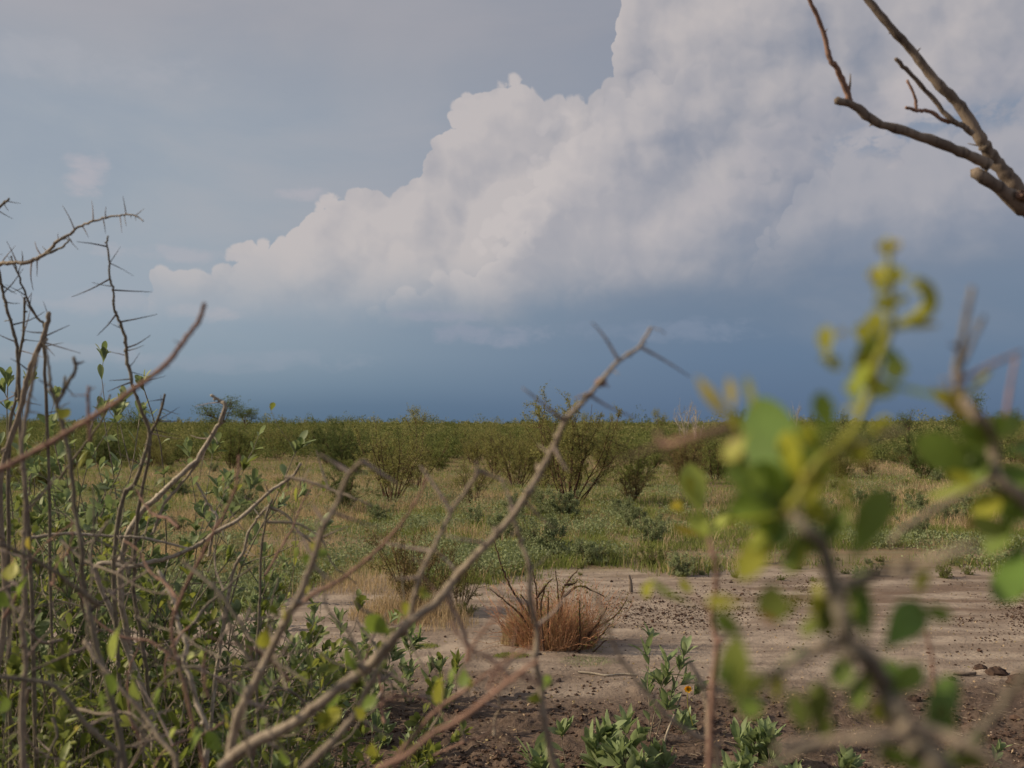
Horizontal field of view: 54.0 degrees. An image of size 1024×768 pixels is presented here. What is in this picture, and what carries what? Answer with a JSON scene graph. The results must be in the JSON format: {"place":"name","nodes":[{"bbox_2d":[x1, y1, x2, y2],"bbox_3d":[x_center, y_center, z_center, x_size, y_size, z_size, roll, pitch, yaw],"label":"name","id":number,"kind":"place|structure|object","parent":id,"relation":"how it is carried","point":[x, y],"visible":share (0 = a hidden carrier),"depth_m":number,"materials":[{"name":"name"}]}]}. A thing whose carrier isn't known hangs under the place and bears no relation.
{"place":"outdoors","nodes":[
{"label":"outdoors","id":0,"kind":"place"},
{"bbox_2d":[0,449,1023,614],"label":"dry grass","id":1,"kind":"structure","parent":0,"point":[303,511],"depth_m":14.76,"materials":[{"name":"plant"}]},
{"bbox_2d":[0,0,1023,424],"label":"sky","id":2,"kind":"structure","parent":0,"point":[380,207],"materials":[{"name":"blue"}]},
{"bbox_2d":[1,425,1023,767],"bbox_3d":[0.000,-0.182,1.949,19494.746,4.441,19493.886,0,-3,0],"label":"ground","id":3,"kind":"structure","parent":0,"point":[773,653],"depth_m":5.91,"materials":[{"name":"soil"}]},
{"bbox_2d":[12,445,82,488],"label":"thicket bush","id":4,"kind":"object","parent":3,"relation":"on","point":[44,480],"visible":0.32,"depth_m":21.98,"materials":[{"name":"green plant"}]},
{"bbox_2d":[0,586,103,766],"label":"undergrowth plant","id":5,"kind":"object","parent":3,"relation":"on","point":[16,603],"visible":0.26,"depth_m":2.23,"materials":[{"name":"green plant"}]},
{"bbox_2d":[44,697,84,767],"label":"undergrowth plant","id":6,"kind":"object","parent":3,"relation":"on","point":[61,721],"visible":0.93,"depth_m":1.62,"materials":[{"name":"green plant"}]},
{"bbox_2d":[0,654,140,767],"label":"undergrowth plant","id":7,"kind":"object","parent":3,"relation":"on","point":[13,665],"visible":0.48,"depth_m":1.70,"materials":[{"name":"green plant"}]},
{"bbox_2d":[51,440,106,470],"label":"thicket bush","id":8,"kind":"object","parent":3,"relation":"on","point":[77,447],"visible":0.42,"depth_m":33.31,"materials":[{"name":"green plant"}]},
{"bbox_2d":[1,665,162,767],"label":"undergrowth plant","id":9,"kind":"object","parent":3,"relation":"on","point":[15,719],"visible":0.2,"depth_m":2.03,"materials":[{"name":"green plant"}]},
{"bbox_2d":[0,341,168,754],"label":"leafy shrub","id":10,"kind":"object","parent":3,"relation":"on","point":[8,378],"visible":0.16,"depth_m":2.85,"materials":[{"name":"green plant"}]},
{"bbox_2d":[11,622,174,765],"bbox_3d":[-1.042,0.952,2.253,0.637,0.876,0.278,-3,-4,43],"label":"undergrowth plant","id":11,"kind":"object","parent":3,"relation":"on","point":[98,680],"visible":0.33,"depth_m":2.17,"materials":[{"name":"green plant"}]},
{"bbox_2d":[77,431,123,465],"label":"thicket bush","id":12,"kind":"object","parent":3,"relation":"on","point":[101,453],"visible":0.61,"depth_m":37.11,"materials":[{"name":"green plant"}]},
{"bbox_2d":[38,609,203,767],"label":"undergrowth plant","id":13,"kind":"object","parent":3,"relation":"on","point":[61,666],"visible":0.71,"depth_m":1.69,"materials":[{"name":"green plant"}]},
{"bbox_2d":[0,454,257,767],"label":"leafy shrub","id":14,"kind":"object","parent":3,"relation":"on","point":[107,530],"visible":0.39,"depth_m":2.22,"materials":[{"name":"green plant"}]},
{"bbox_2d":[116,403,152,432],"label":"acacia tree","id":15,"kind":"object","parent":3,"relation":"on","point":[136,420],"visible":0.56,"depth_m":94.77,"materials":[{"name":"green plant"}]},
{"bbox_2d":[128,426,178,465],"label":"thicket bush","id":16,"kind":"object","parent":3,"relation":"on","point":[154,441],"visible":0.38,"depth_m":36.55,"materials":[{"name":"green plant"}]},
{"bbox_2d":[142,443,174,468],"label":"thicket bush","id":17,"kind":"object","parent":3,"relation":"on","point":[158,458],"visible":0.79,"depth_m":33.88,"materials":[{"name":"green plant"}]},
{"bbox_2d":[0,198,334,767],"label":"thorn bush","id":18,"kind":"object","parent":3,"relation":"on","point":[19,395],"visible":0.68,"depth_m":1.72,"materials":[{"name":"brown plant"}]},
{"bbox_2d":[0,370,342,762],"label":"leafy shrub","id":19,"kind":"object","parent":3,"relation":"on","point":[42,627],"visible":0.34,"depth_m":2.67,"materials":[{"name":"green plant"}]},
{"bbox_2d":[31,394,311,767],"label":"dead shrub","id":20,"kind":"object","parent":3,"relation":"on","point":[126,645],"visible":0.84,"depth_m":1.82,"materials":[{"name":"wood"}]},
{"bbox_2d":[0,402,342,767],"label":"tangled shrub","id":21,"kind":"object","parent":3,"relation":"on","point":[68,618],"visible":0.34,"depth_m":2.14,"materials":[{"name":"green plant"}]},
{"bbox_2d":[165,474,196,495],"bbox_3d":[-6.530,2.009,19.747,0.636,0.492,0.467,2,-3,-29],"label":"bushlet","id":22,"kind":"object","parent":3,"relation":"on","point":[182,490],"visible":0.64,"depth_m":19.69,"materials":[{"name":"green plant"}]},
{"bbox_2d":[12,538,351,767],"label":"leafy shrub","id":23,"kind":"object","parent":3,"relation":"on","point":[212,616],"visible":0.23,"depth_m":2.42,"materials":[{"name":"green plant"}]},
{"bbox_2d":[0,302,371,767],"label":"shrub","id":24,"kind":"object","parent":3,"relation":"on","point":[111,683],"visible":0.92,"depth_m":0.95,"materials":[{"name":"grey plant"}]},
{"bbox_2d":[0,647,387,767],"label":"tangled shrub","id":25,"kind":"object","parent":3,"relation":"on","point":[92,702],"visible":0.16,"depth_m":2.28,"materials":[{"name":"green plant"}]},
{"bbox_2d":[0,603,409,767],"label":"tangled shrub","id":26,"kind":"object","parent":3,"relation":"on","point":[323,667],"visible":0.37,"depth_m":1.85,"materials":[{"name":"green plant"}]},
{"bbox_2d":[188,394,250,426],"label":"acacia tree","id":27,"kind":"object","parent":3,"relation":"on","point":[212,414],"visible":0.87,"depth_m":129.81,"materials":[{"name":"green plant"}]},
{"bbox_2d":[0,589,472,767],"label":"leafy shrub","id":28,"kind":"object","parent":3,"relation":"on","point":[85,737],"visible":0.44,"depth_m":2.11,"materials":[{"name":"green plant"}]},
{"bbox_2d":[201,418,277,468],"bbox_3d":[-9.521,2.069,34.783,2.554,1.867,1.940,-1,-3,14],"label":"thicket bush","id":29,"kind":"object","parent":3,"relation":"on","point":[229,452],"visible":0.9,"depth_m":34.46,"materials":[{"name":"green plant"}]},
{"bbox_2d":[131,503,350,767],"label":"leafy shrub","id":30,"kind":"object","parent":3,"relation":"on","point":[236,606],"visible":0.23,"depth_m":2.75,"materials":[{"name":"green plant"}]},
{"bbox_2d":[231,405,260,428],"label":"acacia tree","id":31,"kind":"object","parent":3,"relation":"on","point":[248,411],"visible":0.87,"depth_m":139.54,"materials":[{"name":"green plant"}]},
{"bbox_2d":[234,575,263,629],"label":"sapling","id":32,"kind":"object","parent":3,"relation":"on","point":[252,600],"visible":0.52,"depth_m":6.35,"materials":[{"name":"green plant"}]},
{"bbox_2d":[200,651,306,767],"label":"undergrowth plant","id":33,"kind":"object","parent":3,"relation":"on","point":[294,661],"visible":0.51,"depth_m":1.96,"materials":[{"name":"green plant"}]},
{"bbox_2d":[262,551,292,603],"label":"sapling","id":34,"kind":"object","parent":3,"relation":"on","point":[273,578],"visible":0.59,"depth_m":7.40,"materials":[{"name":"green plant"}]},
{"bbox_2d":[261,423,294,458],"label":"thicket bush","id":35,"kind":"object","parent":3,"relation":"on","point":[275,434],"visible":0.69,"depth_m":47.31,"materials":[{"name":"green plant"}]},
{"bbox_2d":[240,622,337,707],"bbox_3d":[-0.906,1.229,4.116,0.421,0.501,0.264,2,-3,-33],"label":"sapling","id":36,"kind":"object","parent":3,"relation":"on","point":[300,646],"visible":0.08,"depth_m":4.09,"materials":[{"name":"green plant"}]},
{"bbox_2d":[263,610,327,680],"bbox_3d":[-0.988,1.265,4.518,0.275,0.480,0.326,1,-3,-28],"label":"sapling","id":37,"kind":"object","parent":3,"relation":"on","point":[290,645],"visible":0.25,"depth_m":4.54,"materials":[{"name":"green plant"}]},
{"bbox_2d":[305,421,369,463],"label":"thicket bush","id":38,"kind":"object","parent":3,"relation":"on","point":[319,440],"visible":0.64,"depth_m":39.67,"materials":[{"name":"green plant"}]},
{"bbox_2d":[318,466,383,510],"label":"thorn bush","id":39,"kind":"object","parent":3,"relation":"on","point":[347,486],"visible":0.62,"depth_m":15.79,"materials":[{"name":"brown plant"}]},
{"bbox_2d":[316,427,385,471],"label":"thorn bush","id":40,"kind":"object","parent":3,"relation":"on","point":[337,450],"visible":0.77,"depth_m":30.62,"materials":[{"name":"green plant"}]},
{"bbox_2d":[328,605,402,710],"bbox_3d":[-0.685,1.262,4.571,0.417,0.486,0.225,-2,-4,38],"label":"sapling","id":41,"kind":"object","parent":3,"relation":"on","point":[341,613],"visible":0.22,"depth_m":4.62,"materials":[{"name":"green plant"}]},
{"bbox_2d":[284,654,449,767],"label":"undergrowth plant","id":42,"kind":"object","parent":3,"relation":"on","point":[414,719],"visible":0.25,"depth_m":2.69,"materials":[{"name":"green plant"}]},
{"bbox_2d":[313,556,426,595],"bbox_3d":[-1.126,1.495,8.051,0.942,0.327,0.758,0,-3,0],"label":"dry grass clump","id":43,"kind":"object","parent":3,"relation":"on","point":[368,578],"visible":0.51,"depth_m":7.97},
{"bbox_2d":[343,629,407,711],"bbox_3d":[-0.623,1.283,4.471,0.314,0.433,0.210,-2,-4,42],"label":"sapling","id":44,"kind":"object","parent":3,"relation":"on","point":[399,654],"visible":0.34,"depth_m":4.45,"materials":[{"name":"green plant"}]},
{"bbox_2d":[364,499,394,522],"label":"grey shrub","id":45,"kind":"object","parent":3,"relation":"on","point":[376,512],"visible":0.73,"depth_m":14.01,"materials":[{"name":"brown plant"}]},
{"bbox_2d":[368,708,396,746],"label":"sapling","id":46,"kind":"object","parent":3,"relation":"on","point":[376,721],"visible":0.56,"depth_m":3.89,"materials":[{"name":"green plant"}]},
{"bbox_2d":[348,406,436,501],"bbox_3d":[-2.114,1.242,17.867,1.514,1.840,1.856,1,-3,-13],"label":"thorn bush","id":47,"kind":"object","parent":3,"relation":"on","point":[386,482],"visible":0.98,"depth_m":17.82,"materials":[{"name":"green plant"}]},
{"bbox_2d":[369,623,426,702],"bbox_3d":[-0.511,1.315,4.661,0.176,0.389,0.387,-2,-3,34],"label":"sapling","id":48,"kind":"object","parent":3,"relation":"on","point":[407,671],"visible":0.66,"depth_m":4.71,"materials":[{"name":"green plant"}]},
{"bbox_2d":[344,576,478,624],"bbox_3d":[-0.686,1.429,6.816,0.956,0.331,0.893,2,-3,-33],"label":"dry grass clump","id":49,"kind":"object","parent":3,"relation":"on","point":[383,608],"visible":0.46,"depth_m":6.75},
{"bbox_2d":[387,738,441,763],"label":"sapling","id":50,"kind":"object","parent":3,"relation":"on","point":[438,745],"visible":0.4,"depth_m":3.67,"materials":[{"name":"green plant"}]},
{"bbox_2d":[357,514,474,608],"bbox_3d":[-0.675,1.278,6.990,0.746,0.711,0.565,-2,-3,33],"label":"thorn shrublet","id":51,"kind":"object","parent":3,"relation":"on","point":[407,567],"visible":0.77,"depth_m":6.99,"materials":[{"name":"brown plant"}]},
{"bbox_2d":[390,426,449,487],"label":"thorn bush","id":52,"kind":"object","parent":3,"relation":"on","point":[421,463],"visible":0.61,"depth_m":22.25,"materials":[{"name":"green plant"}]},
{"bbox_2d":[421,654,455,733],"bbox_3d":[-0.290,1.291,4.173,0.169,0.316,0.094,-2,-3,32],"label":"sapling","id":53,"kind":"object","parent":3,"relation":"on","point":[439,664],"visible":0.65,"depth_m":4.20,"materials":[{"name":"green plant"}]},
{"bbox_2d":[405,603,478,631],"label":"dry grass clump","id":54,"kind":"object","parent":3,"relation":"on","point":[443,620],"visible":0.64,"depth_m":6.49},
{"bbox_2d":[426,445,459,470],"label":"thicket bush","id":55,"kind":"object","parent":3,"relation":"on","point":[441,463],"visible":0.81,"depth_m":32.34,"materials":[{"name":"green plant"}]},
{"bbox_2d":[433,649,465,708],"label":"sapling","id":56,"kind":"object","parent":3,"relation":"on","point":[456,659],"visible":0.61,"depth_m":4.51,"materials":[{"name":"green plant"}]},
{"bbox_2d":[136,322,768,767],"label":"spiny shrub","id":57,"kind":"object","parent":3,"relation":"on","point":[692,480],"visible":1,"depth_m":0.72,"materials":[{"name":"brown plant"}]},
{"bbox_2d":[431,538,498,606],"bbox_3d":[-0.354,1.348,7.061,0.446,0.542,0.547,-1,-3,25],"label":"thorn shrublet","id":58,"kind":"object","parent":3,"relation":"on","point":[462,586],"visible":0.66,"depth_m":7.06,"materials":[{"name":"brown plant"}]},
{"bbox_2d":[455,436,486,464],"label":"thicket bush","id":59,"kind":"object","parent":3,"relation":"on","point":[468,449],"visible":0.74,"depth_m":38.54,"materials":[{"name":"green plant"}]},
{"bbox_2d":[450,452,501,502],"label":"thorn bush","id":60,"kind":"object","parent":3,"relation":"on","point":[465,478],"visible":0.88,"depth_m":17.51,"materials":[{"name":"green plant"}]},
{"bbox_2d":[470,422,526,475],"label":"thicket bush","id":61,"kind":"object","parent":3,"relation":"on","point":[492,457],"visible":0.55,"depth_m":28.66,"materials":[{"name":"green plant"}]},
{"bbox_2d":[482,505,521,538],"bbox_3d":[-0.089,1.665,11.899,0.420,0.442,0.572,-1,-3,22],"label":"bushlet","id":62,"kind":"object","parent":3,"relation":"on","point":[506,532],"visible":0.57,"depth_m":11.87,"materials":[{"name":"green plant"}]},
{"bbox_2d":[0,404,1023,462],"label":"dark bushland","id":63,"kind":"structure","parent":3,"relation":"on","point":[127,440],"depth_m":65.61,"materials":[{"name":"plant"}]},
{"bbox_2d":[3,452,1023,607],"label":"herb undergrowth","id":64,"kind":"object","parent":3,"relation":"on","point":[516,551],"visible":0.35,"depth_m":11.04,"materials":[{"name":"green plant"}]},
{"bbox_2d":[499,600,530,646],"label":"dry grass clump","id":65,"kind":"object","parent":3,"relation":"on","point":[504,642],"visible":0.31,"depth_m":5.91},
{"bbox_2d":[481,422,551,486],"bbox_3d":[0.070,1.648,23.651,1.502,1.655,1.813,3,-4,-42],"label":"thorn bush","id":66,"kind":"object","parent":3,"relation":"on","point":[517,450],"visible":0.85,"depth_m":23.37,"materials":[{"name":"green plant"}]},
{"bbox_2d":[46,664,1023,767],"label":"earth clods","id":67,"kind":"object","parent":3,"relation":"on","point":[1010,733],"visible":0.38,"depth_m":4.18,"materials":[{"name":"soil"}]},
{"bbox_2d":[516,732,564,767],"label":"sapling","id":68,"kind":"object","parent":3,"relation":"on","point":[538,751],"visible":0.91,"depth_m":3.45,"materials":[{"name":"green plant"}]},
{"bbox_2d":[516,506,569,556],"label":"grey shrub","id":69,"kind":"object","parent":3,"relation":"on","point":[549,533],"visible":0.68,"depth_m":10.12,"materials":[{"name":"brown plant"}]},
{"bbox_2d":[468,569,633,652],"bbox_3d":[0.245,1.321,5.863,0.908,0.459,0.913,-2,-3,30],"label":"dry grass clump","id":70,"kind":"object","parent":3,"relation":"on","point":[566,633],"visible":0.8,"depth_m":5.79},
{"bbox_2d":[487,542,631,652],"bbox_3d":[0.274,1.237,5.775,0.880,0.728,0.357,0,-3,0],"label":"thorn shrublet","id":71,"kind":"object","parent":3,"relation":"on","point":[567,585],"visible":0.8,"depth_m":5.78,"materials":[{"name":"brown plant"}]},
{"bbox_2d":[548,715,573,760],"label":"sapling","id":72,"kind":"object","parent":3,"relation":"on","point":[563,725],"visible":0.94,"depth_m":3.83,"materials":[{"name":"green plant"}]},
{"bbox_2d":[112,572,1023,679],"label":"dark pebbles","id":73,"kind":"object","parent":3,"relation":"on","point":[747,612],"visible":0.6,"depth_m":6.90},
{"bbox_2d":[543,484,595,517],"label":"grey shrub","id":74,"kind":"object","parent":3,"relation":"on","point":[569,507],"visible":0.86,"depth_m":14.62,"materials":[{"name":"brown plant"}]},
{"bbox_2d":[516,383,633,501],"bbox_3d":[1.149,1.029,17.885,2.102,2.270,2.538,0,-3,-4],"label":"thorn bush","id":75,"kind":"object","parent":3,"relation":"on","point":[571,432],"visible":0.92,"depth_m":17.35,"materials":[{"name":"green plant"}]},
{"bbox_2d":[570,536,612,564],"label":"grey shrub","id":76,"kind":"object","parent":3,"relation":"on","point":[578,548],"visible":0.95,"depth_m":9.60,"materials":[{"name":"brown plant"}]},
{"bbox_2d":[579,709,626,767],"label":"sapling","id":77,"kind":"object","parent":3,"relation":"on","point":[605,729],"visible":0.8,"depth_m":3.62,"materials":[{"name":"green plant"}]},
{"bbox_2d":[583,433,636,472],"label":"thicket bush","id":78,"kind":"object","parent":3,"relation":"on","point":[596,453],"visible":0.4,"depth_m":30.58,"materials":[{"name":"green plant"}]},
{"bbox_2d":[595,736,661,767],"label":"sapling","id":79,"kind":"object","parent":3,"relation":"on","point":[611,751],"visible":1,"depth_m":3.49,"materials":[{"name":"green plant"}]},
{"bbox_2d":[606,468,653,501],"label":"thorn bush","id":80,"kind":"object","parent":3,"relation":"on","point":[635,490],"visible":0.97,"depth_m":18.05,"materials":[{"name":"green plant"}]},
{"bbox_2d":[612,704,652,763],"bbox_3d":[0.433,1.347,3.808,0.175,0.247,0.222,-2,-3,34],"label":"sapling","id":81,"kind":"object","parent":3,"relation":"on","point":[638,735],"visible":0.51,"depth_m":3.81,"materials":[{"name":"green plant"}]},
{"bbox_2d":[617,503,647,527],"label":"grey shrub","id":82,"kind":"object","parent":3,"relation":"on","point":[633,516],"visible":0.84,"depth_m":13.35,"materials":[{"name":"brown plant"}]},
{"bbox_2d":[603,435,677,484],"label":"thorn bush","id":83,"kind":"object","parent":3,"relation":"on","point":[640,464],"visible":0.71,"depth_m":23.27,"materials":[{"name":"green plant"}]},
{"bbox_2d":[627,509,671,542],"bbox_3d":[1.600,1.655,11.494,0.411,0.433,0.560,-2,-4,40],"label":"bushlet","id":84,"kind":"object","parent":3,"relation":"on","point":[656,531],"visible":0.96,"depth_m":11.47,"materials":[{"name":"green plant"}]},
{"bbox_2d":[632,542,677,566],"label":"green herb","id":85,"kind":"object","parent":3,"relation":"on","point":[651,553],"visible":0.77,"depth_m":9.44,"materials":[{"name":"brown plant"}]},
{"bbox_2d":[640,737,676,767],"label":"sapling","id":86,"kind":"object","parent":3,"relation":"on","point":[666,759],"visible":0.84,"depth_m":3.64,"materials":[{"name":"green plant"}]},
{"bbox_2d":[628,622,708,740],"bbox_3d":[0.613,1.240,4.092,0.258,0.472,0.394,2,-4,-40],"label":"sapling","id":87,"kind":"object","parent":3,"relation":"on","point":[662,678],"visible":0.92,"depth_m":4.02,"materials":[{"name":"green plant"}]},
{"bbox_2d":[666,549,694,576],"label":"green herb","id":88,"kind":"object","parent":3,"relation":"on","point":[684,570],"visible":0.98,"depth_m":8.75,"materials":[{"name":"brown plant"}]},
{"bbox_2d":[663,432,705,482],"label":"thorn bush","id":89,"kind":"object","parent":3,"relation":"on","point":[679,455],"visible":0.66,"depth_m":24.32,"materials":[{"name":"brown plant"}]},
{"bbox_2d":[670,705,698,734],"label":"sapling","id":90,"kind":"object","parent":3,"relation":"on","point":[683,718],"visible":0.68,"depth_m":4.16,"materials":[{"name":"green plant"}]},
{"bbox_2d":[687,429,745,479],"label":"thicket bush","id":91,"kind":"object","parent":3,"relation":"on","point":[716,464],"visible":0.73,"depth_m":26.45,"materials":[{"name":"green plant"}]},
{"bbox_2d":[714,746,753,767],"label":"sapling","id":92,"kind":"object","parent":3,"relation":"on","point":[745,760],"visible":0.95,"depth_m":3.41,"materials":[{"name":"green plant"}]},
{"bbox_2d":[729,717,777,762],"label":"sapling","id":93,"kind":"object","parent":3,"relation":"on","point":[746,734],"visible":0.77,"depth_m":3.70,"materials":[{"name":"green plant"}]},
{"bbox_2d":[755,717,786,767],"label":"sapling","id":94,"kind":"object","parent":3,"relation":"on","point":[768,733],"visible":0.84,"depth_m":3.63,"materials":[{"name":"green plant"}]},
{"bbox_2d":[614,237,1023,767],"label":"broadleaf shrub","id":95,"kind":"object","parent":3,"relation":"on","point":[783,472],"visible":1,"depth_m":0.29,"materials":[{"name":"green plant"}]},
{"bbox_2d":[832,452,858,476],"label":"thicket bush","id":96,"kind":"object","parent":3,"relation":"on","point":[840,462],"visible":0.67,"depth_m":27.31,"materials":[{"name":"green plant"}]},
{"bbox_2d":[833,745,864,767],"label":"sapling","id":97,"kind":"object","parent":3,"relation":"on","point":[848,758],"visible":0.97,"depth_m":3.57,"materials":[{"name":"green plant"}]},
{"bbox_2d":[894,515,933,537],"bbox_3d":[4.817,1.700,12.018,0.354,0.373,0.482,2,-4,-39],"label":"bushlet","id":98,"kind":"object","parent":3,"relation":"on","point":[918,526],"visible":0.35,"depth_m":11.94,"materials":[{"name":"green plant"}]},
{"bbox_2d":[808,0,1023,216],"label":"dead tree","id":99,"kind":"object","parent":3,"relation":"on","point":[1007,187],"visible":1,"depth_m":1.50,"materials":[{"name":"wood"}]},
{"bbox_2d":[903,492,929,512],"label":"grey shrub","id":100,"kind":"object","parent":3,"relation":"on","point":[919,501],"visible":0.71,"depth_m":15.78,"materials":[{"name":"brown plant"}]},
{"bbox_2d":[889,427,957,478],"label":"thorn bush","id":101,"kind":"object","parent":3,"relation":"on","point":[915,458],"visible":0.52,"depth_m":27.22,"materials":[{"name":"green plant"}]},
{"bbox_2d":[931,502,961,520],"bbox_3d":[6.278,1.848,14.519,0.453,0.350,0.333,-1,-3,19],"label":"bushlet","id":102,"kind":"object","parent":3,"relation":"on","point":[945,511],"visible":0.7,"depth_m":14.47,"materials":[{"name":"green plant"}]},
{"bbox_2d":[3,442,1023,620],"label":"green grass","id":103,"kind":"structure","parent":0,"point":[742,532],"depth_m":12.54,"materials":[{"name":"plant"}]},
{"bbox_2d":[112,567,1023,767],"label":"twig litter","id":104,"kind":"object","parent":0,"point":[689,697],"visible":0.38,"depth_m":4.60,"materials":[{"name":"grey plant"}]},
{"bbox_2d":[112,567,1023,767],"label":"leaf litter","id":105,"kind":"object","parent":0,"point":[679,682],"visible":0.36,"depth_m":4.89,"materials":[{"name":"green plant"}]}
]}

